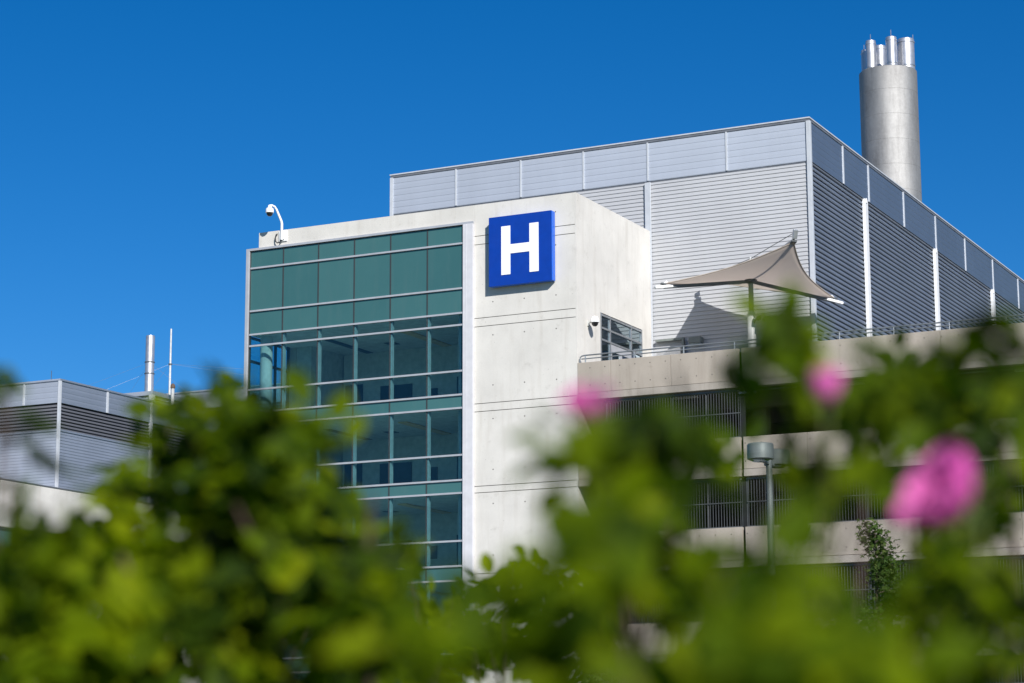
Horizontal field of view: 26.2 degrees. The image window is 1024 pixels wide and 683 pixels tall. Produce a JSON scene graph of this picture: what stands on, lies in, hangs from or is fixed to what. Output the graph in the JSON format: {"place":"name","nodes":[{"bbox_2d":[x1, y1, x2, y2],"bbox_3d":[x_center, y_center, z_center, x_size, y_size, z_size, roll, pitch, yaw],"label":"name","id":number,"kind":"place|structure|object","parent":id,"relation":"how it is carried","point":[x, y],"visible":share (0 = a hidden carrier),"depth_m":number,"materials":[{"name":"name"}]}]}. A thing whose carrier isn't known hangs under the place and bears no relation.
{"place":"outdoors","nodes":[
{"label":"outdoors","id":0,"kind":"place"},
{"bbox_2d":[0,366,108,682],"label":"rose bush","id":1,"kind":"object","parent":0,"point":[41,518],"visible":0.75,"depth_m":2.02,"materials":[{"name":"green plant"}]},
{"bbox_2d":[0,361,448,682],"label":"rose bush","id":2,"kind":"object","parent":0,"point":[258,568],"visible":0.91,"depth_m":1.98,"materials":[{"name":"green plant"}]},
{"bbox_2d":[165,383,285,406],"bbox_3d":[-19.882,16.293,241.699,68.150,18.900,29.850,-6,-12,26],"label":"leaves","id":3,"kind":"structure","parent":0,"point":[278,397],"depth_m":231.00,"materials":[{"name":"green plant"}]},
{"bbox_2d":[401,543,584,682],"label":"rose bush","id":4,"kind":"object","parent":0,"point":[468,666],"visible":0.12,"depth_m":4.69,"materials":[{"name":"green plant"}]},
{"bbox_2d":[0,0,1023,393],"label":"sky","id":5,"kind":"structure","parent":0,"point":[146,146],"materials":[{"name":"blue"}]},
{"bbox_2d":[318,408,989,682],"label":"rose bush","id":6,"kind":"object","parent":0,"point":[789,632],"visible":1,"depth_m":1.05,"materials":[{"name":"green plant"}]},
{"bbox_2d":[504,278,1023,682],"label":"rose bush","id":7,"kind":"object","parent":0,"point":[961,513],"visible":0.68,"depth_m":1.52,"materials":[{"name":"green plant"}]},
{"bbox_2d":[831,516,924,643],"bbox_3d":[5.473,5.162,32.684,1.878,5.169,2.079,-6,-12,26],"label":"young maple tree","id":8,"kind":"object","parent":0,"point":[882,576],"visible":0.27,"depth_m":32.95,"materials":[{"name":"green plant"}]},
{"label":"forecourt","id":9,"kind":"structure","parent":0,"visible":0},
{"bbox_2d":[0,478,190,682],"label":"concrete podium","id":10,"kind":"object","parent":9,"relation":"on","point":[44,497],"depth_m":186.71,"materials":[{"name":"beige concrete"}]},
{"bbox_2d":[0,527,3,541],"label":"window","id":11,"kind":"structure","parent":10,"relation":"in","point":[1,528],"depth_m":181.08,"materials":[{"name":"teal glass"}]},
{"bbox_2d":[0,371,276,489],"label":"louvred wing","id":12,"kind":"structure","parent":10,"relation":"on","point":[93,422],"depth_m":192.91,"materials":[{"name":"grey metal"}]},
{"bbox_2d":[124,391,203,405],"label":"roof penthouse","id":13,"kind":"object","parent":12,"relation":"on","point":[144,394],"depth_m":224.48,"materials":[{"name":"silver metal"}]},
{"bbox_2d":[90,335,177,390],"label":"steel stack","id":14,"kind":"object","parent":13,"relation":"on","point":[149,373],"visible":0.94,"depth_m":227.96,"materials":[{"name":"silver metal"}]},
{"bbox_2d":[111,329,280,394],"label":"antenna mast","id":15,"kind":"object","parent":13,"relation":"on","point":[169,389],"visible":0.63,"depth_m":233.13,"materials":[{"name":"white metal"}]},
{"bbox_2d":[170,383,174,399],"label":"vent pipe","id":16,"kind":"object","parent":12,"relation":"on","point":[172,386],"visible":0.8,"depth_m":225.01,"materials":[{"name":"white metal"}]},
{"bbox_2d":[243,192,656,682],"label":"hospital tower","id":17,"kind":"structure","parent":9,"relation":"on","point":[432,351],"depth_m":106.08,"materials":[{"name":"white concrete"}]},
{"bbox_2d":[266,204,287,242],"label":"security camera","id":18,"kind":"object","parent":17,"relation":"attached to","point":[282,232],"visible":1,"depth_m":110.04,"materials":[{"name":"white plastic"}]},
{"bbox_2d":[344,463,361,485],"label":"window","id":19,"kind":"structure","parent":17,"relation":"in","point":[347,467],"depth_m":114.18,"materials":[{"name":"blue glass"}]},
{"bbox_2d":[345,384,362,401],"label":"window","id":20,"kind":"structure","parent":17,"relation":"in","point":[359,387],"depth_m":114.82,"materials":[{"name":"blue glass"}]},
{"bbox_2d":[380,463,387,483],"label":"window","id":21,"kind":"structure","parent":17,"relation":"in","point":[383,467],"depth_m":113.32,"materials":[{"name":"blue glass"}]},
{"bbox_2d":[380,386,388,399],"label":"window","id":22,"kind":"structure","parent":17,"relation":"in","point":[384,390],"depth_m":114.12,"materials":[{"name":"blue glass"}]},
{"bbox_2d":[393,462,411,482],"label":"window","id":23,"kind":"structure","parent":17,"relation":"in","point":[402,472],"depth_m":112.82,"materials":[{"name":"blue glass"}]},
{"bbox_2d":[394,384,411,398],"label":"window","id":24,"kind":"structure","parent":17,"relation":"in","point":[401,391],"depth_m":113.62,"materials":[{"name":"blue glass"}]},
{"bbox_2d":[457,376,458,393],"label":"window","id":25,"kind":"structure","parent":17,"relation":"in","point":[458,376],"depth_m":112.22,"materials":[{"name":"blue glass"}]},
{"bbox_2d":[489,210,554,287],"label":"hospital sign","id":26,"kind":"object","parent":17,"relation":"attached to","point":[521,249],"visible":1,"depth_m":103.39,"materials":[{"name":"blue metal"}]},
{"bbox_2d":[587,316,598,325],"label":"security camera","id":27,"kind":"object","parent":17,"relation":"attached to","point":[594,321],"visible":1,"depth_m":102.59,"materials":[{"name":"grey paint"}]},
{"bbox_2d":[390,117,1023,620],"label":"plant building","id":28,"kind":"structure","parent":9,"relation":"on","point":[876,247],"depth_m":111.26,"materials":[{"name":"grey metal"}]},
{"bbox_2d":[688,336,703,344],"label":"wall light","id":29,"kind":"object","parent":28,"relation":"attached to","point":[695,340],"visible":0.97,"depth_m":108.27,"materials":[{"name":"grey paint"}]},
{"bbox_2d":[859,30,921,201],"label":"chimney","id":30,"kind":"object","parent":28,"relation":"on","point":[889,120],"visible":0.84,"depth_m":127.26,"materials":[{"name":"metal"}]},
{"bbox_2d":[578,323,1023,682],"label":"parking garage","id":31,"kind":"structure","parent":9,"relation":"on","point":[632,382],"depth_m":98.46,"materials":[{"name":"beige concrete"}]},
{"bbox_2d":[654,229,843,346],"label":"shade sail","id":32,"kind":"object","parent":31,"relation":"on","point":[776,270],"visible":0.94,"depth_m":102.64,"materials":[{"name":"grey fabric"}]},
{"bbox_2d":[579,314,1023,362],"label":"roof railing","id":33,"kind":"object","parent":31,"relation":"on","point":[683,349],"visible":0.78,"depth_m":98.36,"materials":[{"name":"grey metal"}]},
{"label":"road","id":34,"kind":"structure","parent":0,"visible":0},
{"bbox_2d":[747,442,781,554],"bbox_3d":[6.561,7.271,55.203,0.720,9.380,2.000,-6,-12,26],"label":"street lamp","id":35,"kind":"object","parent":34,"relation":"on","point":[754,450],"visible":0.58,"depth_m":55.31,"materials":[{"name":"grey metal"}]}
]}

